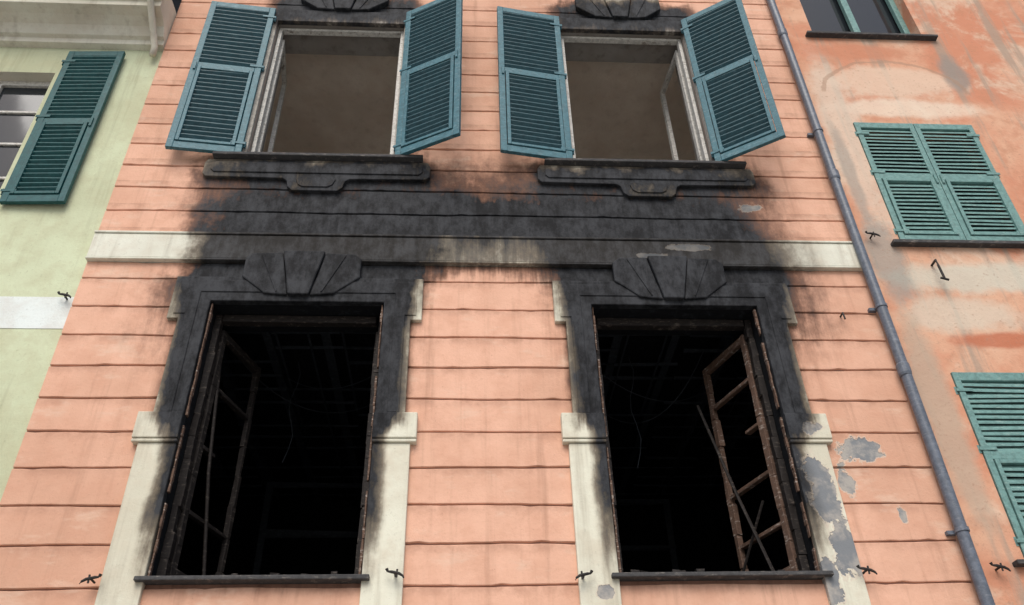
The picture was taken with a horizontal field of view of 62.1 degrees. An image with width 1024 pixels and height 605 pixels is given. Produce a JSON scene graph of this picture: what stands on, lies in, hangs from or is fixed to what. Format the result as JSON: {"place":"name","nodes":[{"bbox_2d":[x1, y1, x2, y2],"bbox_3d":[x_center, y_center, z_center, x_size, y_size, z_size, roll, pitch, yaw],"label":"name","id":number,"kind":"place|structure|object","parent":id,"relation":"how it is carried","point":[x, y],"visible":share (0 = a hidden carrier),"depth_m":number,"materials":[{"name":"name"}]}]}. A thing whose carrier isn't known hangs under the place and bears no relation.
{"place":"outdoors","nodes":[
{"label":"outdoors","id":0,"kind":"place"},
{"bbox_2d":[172,0,181,12],"bbox_3d":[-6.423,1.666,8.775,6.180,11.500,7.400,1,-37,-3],"label":"tiled roof","id":1,"kind":"structure","parent":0,"point":[176,3],"depth_m":8.52,"materials":[{"name":"stone"}]},
{"bbox_2d":[154,276,423,413],"bbox_3d":[-1.546,0.287,5.971,1.800,1.148,0.055,1,-37,-3],"label":"window surround","id":2,"kind":"object","parent":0,"point":[194,347],"visible":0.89,"depth_m":6.06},
{"bbox_2d":[242,9,405,153],"bbox_3d":[-1.629,-2.018,7.728,1.400,2.070,0.050,1,-37,-3],"label":"window surround","id":3,"kind":"object","parent":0,"point":[336,18],"visible":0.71,"depth_m":8.24,"materials":[{"name":"black stone"}]},
{"bbox_2d":[87,233,860,266],"bbox_3d":[-0.215,-0.388,6.571,5.918,0.235,0.055,1,-37,-3],"label":"string course","id":4,"kind":"object","parent":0,"point":[361,248],"visible":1,"depth_m":6.54,"materials":[{"name":"paint"}]},
{"bbox_2d":[200,333,759,499],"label":"burnt room ceiling","id":5,"kind":"structure","parent":0,"point":[642,349],"depth_m":8.27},
{"bbox_2d":[199,331,760,506],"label":"burnt ceiling battens","id":6,"kind":"object","parent":5,"relation":"attached to","point":[285,388],"visible":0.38,"depth_m":8.09,"materials":[{"name":"black wood"}]},
{"bbox_2d":[568,444,621,604],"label":"window jamb","id":7,"kind":"object","parent":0,"point":[595,544],"depth_m":5.24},
{"bbox_2d":[552,281,810,416],"bbox_3d":[1.215,0.316,6.124,1.800,1.148,0.055,1,-37,-3],"label":"window surround","id":8,"kind":"object","parent":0,"point":[758,305],"visible":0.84,"depth_m":6.22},
{"bbox_2d":[790,444,870,604],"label":"window jamb","id":9,"kind":"object","parent":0,"point":[833,541],"depth_m":5.32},
{"bbox_2d":[966,392,1023,502],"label":"window pane","id":10,"kind":"object","parent":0,"point":[1002,424],"depth_m":6.13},
{"bbox_2d":[1012,559,1023,566],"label":"window sill","id":11,"kind":"structure","parent":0,"point":[1018,563],"depth_m":5.24,"materials":[{"name":"grey stone"}]},
{"label":"pavement","id":12,"kind":"structure","parent":0,"visible":0},
{"bbox_2d":[0,47,162,500],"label":"street wall","id":13,"kind":"structure","parent":12,"relation":"on","point":[44,248],"depth_m":6.52,"materials":[{"name":"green paint"}]},
{"bbox_2d":[0,72,54,81],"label":"window reveal","id":14,"kind":"object","parent":13,"relation":"attached to","point":[27,76],"depth_m":7.68,"materials":[{"name":"beige paint"}]},
{"bbox_2d":[0,81,50,179],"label":"window frame","id":15,"kind":"object","parent":14,"relation":"attached to","point":[18,84],"visible":0.16,"depth_m":7.68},
{"bbox_2d":[0,88,47,188],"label":"window pane","id":16,"kind":"object","parent":15,"relation":"in","point":[14,128],"depth_m":7.45,"materials":[{"name":"glass"}]},
{"bbox_2d":[0,51,125,204],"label":"louvred shutter","id":17,"kind":"object","parent":14,"relation":"attached to","point":[49,162],"visible":1,"depth_m":7.12,"materials":[{"name":"teal paint"}]},
{"bbox_2d":[0,296,73,328],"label":"painted band","id":18,"kind":"object","parent":13,"relation":"attached to","point":[34,312],"visible":1,"depth_m":6.06,"materials":[{"name":"white paint"}]},
{"bbox_2d":[57,291,70,299],"bbox_3d":[-3.215,-0.038,6.126,0.114,0.064,0.074,1,-37,-3],"label":"shutter hook","id":19,"kind":"object","parent":13,"relation":"attached to","point":[64,295],"visible":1,"depth_m":6.10,"materials":[{"name":"metal"}]},
{"bbox_2d":[0,0,176,50],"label":"eaves cornice","id":20,"kind":"structure","parent":13,"relation":"attached to","point":[98,24],"depth_m":7.83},
{"bbox_2d":[147,0,157,57],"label":"gutter outlet","id":21,"kind":"object","parent":20,"relation":"attached to","point":[152,28],"visible":1,"depth_m":7.79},
{"bbox_2d":[0,9,970,590],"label":"street wall","id":22,"kind":"structure","parent":12,"relation":"on","point":[526,505],"depth_m":5.20,"materials":[{"name":"paint"}]},
{"bbox_2d":[79,573,101,583],"bbox_3d":[-2.398,1.589,4.862,0.114,0.064,0.074,1,-37,-3],"label":"shutter hook","id":23,"kind":"object","parent":22,"relation":"attached to","point":[89,578],"visible":1,"depth_m":4.84,"materials":[{"name":"metal"}]},
{"bbox_2d":[94,443,177,604],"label":"window jamb","id":24,"kind":"object","parent":22,"relation":"attached to","point":[131,549],"depth_m":5.10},
{"bbox_2d":[133,574,369,584],"bbox_3d":[-1.511,1.714,5.077,1.342,0.030,0.432,1,-37,-3],"label":"window sill","id":25,"kind":"structure","parent":22,"relation":"attached to","point":[258,579],"depth_m":4.92,"materials":[{"name":"grey stone"}]},
{"bbox_2d":[151,304,383,575],"bbox_3d":[-1.539,0.925,5.726,1.240,2.020,0.340,1,-37,-3],"label":"window reveal","id":26,"kind":"object","parent":22,"relation":"attached to","point":[314,310],"depth_m":6.24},
{"bbox_2d":[131,411,185,445],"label":"impost block","id":27,"kind":"structure","parent":26,"relation":"attached to","point":[158,426],"depth_m":5.47,"materials":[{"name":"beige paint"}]},
{"bbox_2d":[157,571,337,575],"bbox_3d":[-1.503,1.649,5.036,1.129,0.036,0.281,1,-37,-3],"label":"sill debris","id":28,"kind":"object","parent":26,"relation":"on","point":[334,572],"visible":0.11,"depth_m":4.95,"materials":[{"name":"brown wood"}]},
{"bbox_2d":[148,303,382,575],"bbox_3d":[-1.530,0.816,5.584,1.239,2.002,0.036,1,-37,-3],"label":"scorched frame edge","id":29,"kind":"object","parent":26,"relation":"attached to","point":[161,523],"visible":0.97,"depth_m":5.46,"materials":[{"name":"brown wood"}]},
{"bbox_2d":[156,314,381,575],"bbox_3d":[-1.537,0.908,5.709,1.241,2.009,0.067,1,-37,-3],"label":"scorched window frame","id":30,"kind":"object","parent":26,"relation":"attached to","point":[167,551],"visible":0.73,"depth_m":5.90,"materials":[{"name":"brown wood"}]},
{"bbox_2d":[168,330,260,575],"bbox_3d":[-2.037,1.103,5.908,0.048,1.865,0.557,-10,-38,11],"label":"charred casement","id":31,"kind":"object","parent":30,"relation":"attached to","point":[237,350],"visible":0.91,"depth_m":5.91,"materials":[{"name":"brown wood"}]},
{"bbox_2d":[355,332,377,569],"bbox_3d":[-0.946,1.122,5.977,0.049,1.867,0.557,-4,-37,3],"label":"charred casement","id":32,"kind":"object","parent":30,"relation":"attached to","point":[365,454],"visible":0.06,"depth_m":5.61,"materials":[{"name":"brown wood"}]},
{"bbox_2d":[159,280,417,411],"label":"surround fascia","id":33,"kind":"structure","parent":26,"relation":"attached to","point":[190,291],"depth_m":6.10,"materials":[{"name":"black paint"}]},
{"bbox_2d":[242,251,361,296],"bbox_3d":[-1.560,-0.204,6.315,0.860,0.410,0.082,1,-37,-3],"label":"keystone","id":34,"kind":"object","parent":26,"relation":"attached to","point":[298,273],"visible":0.99,"depth_m":6.30,"materials":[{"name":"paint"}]},
{"bbox_2d":[385,568,403,577],"bbox_3d":[-0.684,1.591,4.969,0.114,0.064,0.074,1,-37,-3],"label":"shutter hook","id":35,"kind":"object","parent":26,"relation":"attached to","point":[396,573],"visible":1,"depth_m":4.94,"materials":[{"name":"metal"}]},
{"bbox_2d":[372,412,417,444],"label":"impost block","id":36,"kind":"structure","parent":26,"relation":"attached to","point":[394,427],"depth_m":5.55,"materials":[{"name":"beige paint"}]},
{"bbox_2d":[202,159,429,193],"bbox_3d":[-1.597,-1.023,6.968,1.840,0.345,0.055,1,-37,-3],"label":"sill apron","id":37,"kind":"object","parent":22,"relation":"attached to","point":[336,187],"visible":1,"depth_m":6.94,"materials":[{"name":"paint"}]},
{"bbox_2d":[211,161,422,186],"bbox_3d":[-1.596,-1.041,6.944,1.720,0.275,0.015,1,-37,-3],"label":"apron panel","id":38,"kind":"object","parent":37,"relation":"attached to","point":[309,168],"visible":1,"depth_m":6.97,"materials":[{"name":"paint"}]},
{"bbox_2d":[249,25,403,151],"bbox_3d":[-1.636,-1.824,7.817,1.210,1.910,0.340,1,-37,-3],"label":"window reveal","id":39,"kind":"object","parent":22,"relation":"attached to","point":[340,45],"depth_m":8.41,"materials":[{"name":"paint"}]},
{"bbox_2d":[165,1,276,152],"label":"louvred shutter","id":40,"kind":"object","parent":39,"relation":"attached to","point":[216,104],"visible":1,"depth_m":7.51,"materials":[{"name":"teal paint"}]},
{"bbox_2d":[257,40,286,151],"bbox_3d":[-2.254,-1.677,7.942,0.040,1.800,0.550,5,-38,-9],"label":"open casement","id":41,"kind":"object","parent":39,"relation":"attached to","point":[282,55],"visible":0.41,"depth_m":8.16,"materials":[{"name":"white paint"}]},
{"bbox_2d":[212,151,422,162],"bbox_3d":[-1.610,-1.090,7.198,1.721,0.035,0.451,1,-37,-3],"label":"window sill","id":42,"kind":"structure","parent":39,"relation":"attached to","point":[319,156],"depth_m":7.03,"materials":[{"name":"black stone"}]},
{"bbox_2d":[251,28,403,153],"bbox_3d":[-1.631,-1.891,7.738,1.204,1.890,0.060,1,-37,-3],"label":"window frame","id":43,"kind":"object","parent":39,"relation":"attached to","point":[334,32],"visible":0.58,"depth_m":8.11,"materials":[{"name":"white wood"}]},
{"bbox_2d":[301,0,388,11],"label":"keystone","id":44,"kind":"object","parent":39,"relation":"on","point":[351,5],"visible":1,"depth_m":8.36,"materials":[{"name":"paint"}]},
{"bbox_2d":[390,45,399,150],"bbox_3d":[-1.039,-1.665,8.010,0.040,1.800,0.550,-4,-37,2],"label":"open casement","id":45,"kind":"object","parent":39,"relation":"attached to","point":[394,101],"visible":0.02,"depth_m":7.81,"materials":[{"name":"white paint"}]},
{"bbox_2d":[393,0,462,154],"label":"louvred shutter","id":46,"kind":"object","parent":39,"relation":"attached to","point":[429,109],"visible":1,"depth_m":7.51,"materials":[{"name":"teal paint"}]},
{"bbox_2d":[359,443,409,604],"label":"window jamb","id":47,"kind":"object","parent":22,"relation":"attached to","point":[385,536],"depth_m":5.17,"materials":[{"name":"white paint"}]},
{"bbox_2d":[85,230,861,271],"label":"string course fillets","id":48,"kind":"object","parent":22,"relation":"attached to","point":[435,263],"visible":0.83,"depth_m":6.53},
{"bbox_2d":[177,435,789,574],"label":"burnt room walls","id":49,"kind":"structure","parent":22,"relation":"attached to","point":[704,537],"depth_m":9.45,"materials":[{"name":"black"}]},
{"bbox_2d":[238,350,705,468],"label":"hanging wires","id":50,"kind":"object","parent":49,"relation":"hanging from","point":[602,374],"visible":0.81,"depth_m":7.07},
{"bbox_2d":[202,369,774,574],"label":"charred laths","id":51,"kind":"object","parent":49,"relation":"in","point":[755,534],"visible":0.75,"depth_m":5.78,"materials":[{"name":"brown wood"}]},
{"bbox_2d":[0,0,979,604],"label":"plaster courses","id":52,"kind":"object","parent":22,"relation":"attached to","point":[116,356],"visible":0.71,"depth_m":5.97,"materials":[{"name":"pink paint"}]},
{"bbox_2d":[561,33,711,160],"bbox_3d":[1.095,-1.795,7.969,1.210,1.910,0.340,1,-37,-3],"label":"window reveal","id":53,"kind":"object","parent":22,"relation":"attached to","point":[623,53],"depth_m":8.56,"materials":[{"name":"paint"}]},
{"bbox_2d":[497,6,574,158],"bbox_3d":[0.194,-2.037,7.737,0.642,2.042,0.051,6,-38,-10],"label":"louvred shutter","id":54,"kind":"object","parent":53,"relation":"attached to","point":[533,105],"visible":1,"depth_m":7.65,"materials":[{"name":"teal paint"}]},
{"bbox_2d":[574,0,659,19],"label":"keystone","id":55,"kind":"object","parent":53,"relation":"on","point":[621,10],"visible":1,"depth_m":8.55,"materials":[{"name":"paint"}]},
{"bbox_2d":[561,36,708,160],"bbox_3d":[1.100,-1.862,7.889,1.204,1.890,0.060,1,-37,-3],"label":"window frame","id":56,"kind":"object","parent":53,"relation":"in","point":[613,40],"visible":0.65,"depth_m":8.31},
{"bbox_2d":[660,50,702,159],"bbox_3d":[1.629,-1.637,8.158,0.040,1.800,0.550,4,-38,-8],"label":"open casement","id":57,"kind":"object","parent":53,"relation":"attached to","point":[675,61],"visible":0.42,"depth_m":8.37,"materials":[{"name":"white paint"}]},
{"bbox_2d":[681,0,785,160],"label":"louvred shutter","id":58,"kind":"object","parent":53,"relation":"attached to","point":[724,55],"visible":1,"depth_m":7.65,"materials":[{"name":"teal paint"}]},
{"bbox_2d":[559,18,718,160],"bbox_3d":[1.101,-1.989,7.879,1.400,2.070,0.050,1,-37,-3],"label":"window surround","id":59,"kind":"object","parent":22,"relation":"attached to","point":[612,26],"visible":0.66,"depth_m":8.41,"materials":[{"name":"black stone"}]},
{"bbox_2d":[544,158,746,168],"bbox_3d":[1.121,-1.063,7.348,1.722,0.033,0.450,1,-37,-3],"label":"window sill","id":60,"kind":"structure","parent":22,"relation":"attached to","point":[647,163],"depth_m":7.18,"materials":[{"name":"black stone"}]},
{"bbox_2d":[537,165,755,199],"bbox_3d":[1.133,-0.995,7.119,1.840,0.345,0.055,1,-37,-3],"label":"sill apron","id":61,"kind":"object","parent":22,"relation":"attached to","point":[625,188],"visible":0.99,"depth_m":7.09,"materials":[{"name":"paint"}]},
{"bbox_2d":[545,167,747,192],"bbox_3d":[1.135,-1.013,7.095,1.720,0.275,0.015,1,-37,-3],"label":"apron panel","id":62,"kind":"object","parent":61,"relation":"attached to","point":[641,174],"visible":1,"depth_m":7.12,"materials":[{"name":"paint"}]},
{"bbox_2d":[593,308,815,570],"bbox_3d":[1.222,0.954,5.879,1.240,2.020,0.340,1,-37,-3],"label":"window reveal","id":63,"kind":"object","parent":22,"relation":"attached to","point":[743,315],"depth_m":6.39,"materials":[{"name":"black"}]},
{"bbox_2d":[560,413,606,444],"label":"impost block","id":64,"kind":"structure","parent":63,"relation":"attached to","point":[582,428],"depth_m":5.62,"materials":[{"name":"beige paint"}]},
{"bbox_2d":[575,570,592,579],"bbox_3d":[0.423,1.618,5.018,0.114,0.064,0.074,1,-37,-3],"label":"shutter hook","id":65,"kind":"object","parent":63,"relation":"attached to","point":[582,575],"visible":1,"depth_m":4.99,"materials":[{"name":"metal"}]},
{"bbox_2d":[612,256,726,300],"bbox_3d":[1.201,-0.175,6.468,0.860,0.410,0.082,1,-37,-3],"label":"keystone","id":66,"kind":"object","parent":63,"relation":"attached to","point":[674,278],"visible":0.99,"depth_m":6.45,"materials":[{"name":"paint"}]},
{"bbox_2d":[558,284,805,412],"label":"surround fascia","id":67,"kind":"structure","parent":63,"relation":"attached to","point":[571,294],"depth_m":6.25,"materials":[{"name":"black paint"}]},
{"bbox_2d":[594,318,809,570],"bbox_3d":[1.223,0.938,5.861,1.241,2.010,0.068,1,-37,-3],"label":"scorched window frame","id":68,"kind":"object","parent":63,"relation":"attached to","point":[745,326],"visible":0.6,"depth_m":6.19,"materials":[{"name":"brown wood"}]},
{"bbox_2d":[598,340,622,571],"bbox_3d":[0.592,1.137,6.061,0.049,1.867,0.558,7,-38,-11],"label":"charred casement","id":69,"kind":"object","parent":68,"relation":"attached to","point":[615,507],"visible":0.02,"depth_m":5.50,"materials":[{"name":"brown wood"}]},
{"bbox_2d":[702,334,798,570],"bbox_3d":[1.684,1.141,6.112,0.048,1.865,0.558,13,-40,-19],"label":"charred casement","id":70,"kind":"object","parent":68,"relation":"attached to","point":[718,362],"visible":0.88,"depth_m":6.08,"materials":[{"name":"brown wood"}]},
{"bbox_2d":[592,307,819,571],"bbox_3d":[1.231,0.845,5.737,1.239,2.004,0.035,1,-37,-3],"label":"scorched frame edge","id":71,"kind":"object","parent":63,"relation":"attached to","point":[806,524],"visible":0.92,"depth_m":5.64,"materials":[{"name":"brown wood"}]},
{"bbox_2d":[630,569,784,571],"bbox_3d":[1.240,1.674,5.188,1.158,0.042,0.273,1,-37,-3],"label":"sill debris","id":72,"kind":"object","parent":63,"relation":"on","point":[696,570],"visible":0.12,"depth_m":5.08,"materials":[{"name":"brown wood"}]},
{"bbox_2d":[611,571,833,581],"bbox_3d":[1.250,1.742,5.230,1.341,0.030,0.433,1,-37,-3],"label":"window sill","id":73,"kind":"structure","parent":63,"relation":"attached to","point":[719,576],"depth_m":5.07,"materials":[{"name":"grey stone"}]},
{"bbox_2d":[782,413,832,445],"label":"impost block","id":74,"kind":"structure","parent":63,"relation":"attached to","point":[805,428],"depth_m":5.71,"materials":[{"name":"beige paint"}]},
{"bbox_2d":[856,565,876,574],"bbox_3d":[2.127,1.620,5.125,0.114,0.064,0.074,1,-37,-3],"label":"shutter hook","id":75,"kind":"object","parent":63,"relation":"attached to","point":[865,569],"visible":1,"depth_m":5.10,"materials":[{"name":"metal"}]},
{"bbox_2d":[766,0,994,604],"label":"drainpipe","id":76,"kind":"object","parent":22,"relation":"attached to","point":[961,530],"visible":1,"depth_m":6.15,"materials":[{"name":"grey metal"}]},
{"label":"upper room walls","id":77,"kind":"object","parent":22,"relation":"attached to","visible":0},
{"bbox_2d":[263,54,695,159],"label":"room ceiling","id":78,"kind":"structure","parent":77,"relation":"attached to","point":[338,103],"depth_m":9.49,"materials":[{"name":"paint"}]},
{"bbox_2d":[766,0,1023,604],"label":"street wall","id":79,"kind":"structure","parent":12,"relation":"on","point":[966,67],"depth_m":7.24,"materials":[{"name":"orange paint"}]},
{"bbox_2d":[805,30,937,40],"bbox_3d":[3.622,-2.656,8.605,1.352,0.036,0.163,1,-37,-3],"label":"window sill","id":80,"kind":"structure","parent":79,"relation":"attached to","point":[870,35],"depth_m":8.55,"materials":[{"name":"grey stone"}]},
{"bbox_2d":[865,231,880,238],"bbox_3d":[2.908,-0.537,6.883,0.114,0.064,0.074,1,-37,-3],"label":"shutter hook","id":81,"kind":"object","parent":79,"relation":"attached to","point":[872,234],"visible":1,"depth_m":6.86,"materials":[{"name":"metal"}]},
{"bbox_2d":[894,0,920,33],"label":"window reveal","id":82,"kind":"object","parent":79,"relation":"attached to","point":[910,23],"depth_m":8.95,"materials":[{"name":"paint"}]},
{"bbox_2d":[837,0,910,33],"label":"window frame","id":83,"kind":"object","parent":82,"relation":"in","point":[851,20],"visible":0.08,"depth_m":9.05,"materials":[{"name":"teal wood"}]},
{"bbox_2d":[800,0,900,32],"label":"window pane","id":84,"kind":"object","parent":83,"relation":"in","point":[874,16],"visible":0.33,"depth_m":9.16,"materials":[{"name":"grey glass"}]},
{"bbox_2d":[862,131,1014,230],"bbox_3d":[3.682,-0.966,7.482,1.120,1.450,0.300,1,-37,-3],"label":"window reveal","id":85,"kind":"object","parent":79,"relation":"attached to","point":[928,140],"depth_m":7.89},
{"bbox_2d":[853,122,965,239],"bbox_3d":[3.400,-1.060,7.346,0.575,1.451,0.051,1,-37,-3],"label":"louvred shutter","id":86,"kind":"object","parent":85,"relation":"attached to","point":[886,180],"visible":0.95,"depth_m":7.30,"materials":[{"name":"green paint"}]},
{"bbox_2d":[867,142,1005,230],"bbox_3d":[3.679,-0.935,7.522,1.120,1.450,0.001,1,-37,-3],"label":"window pane","id":87,"kind":"object","parent":85,"relation":"attached to","point":[930,187],"depth_m":7.70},
{"bbox_2d":[891,239,1023,248],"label":"window sill","id":88,"kind":"structure","parent":85,"relation":"attached to","point":[955,243],"depth_m":6.86,"materials":[{"name":"grey stone"}]},
{"bbox_2d":[913,124,1023,240],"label":"louvred shutter","id":89,"kind":"object","parent":85,"relation":"attached to","point":[950,181],"visible":0.98,"depth_m":7.34,"materials":[{"name":"green paint"}]},
{"bbox_2d":[930,259,948,280],"bbox_3d":[3.349,-0.239,6.664,0.066,0.218,0.085,1,-37,-3],"label":"iron bracket","id":90,"kind":"object","parent":79,"relation":"attached to","point":[943,277],"visible":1,"depth_m":6.63,"materials":[{"name":"black metal"}]},
{"bbox_2d":[963,386,1023,387],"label":"window reveal","id":91,"kind":"object","parent":79,"relation":"attached to","point":[995,387],"depth_m":6.32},
{"bbox_2d":[950,372,1023,556],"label":"louvred shutter","id":92,"kind":"object","parent":91,"relation":"attached to","point":[1002,463],"visible":0.99,"depth_m":5.87,"materials":[{"name":"green paint"}]},
{"bbox_2d":[989,562,1010,571],"bbox_3d":[2.987,1.635,5.230,0.114,0.064,0.074,1,-37,-3],"label":"shutter hook","id":93,"kind":"object","parent":79,"relation":"attached to","point":[998,566],"visible":1,"depth_m":5.21,"materials":[{"name":"metal"}]}
]}

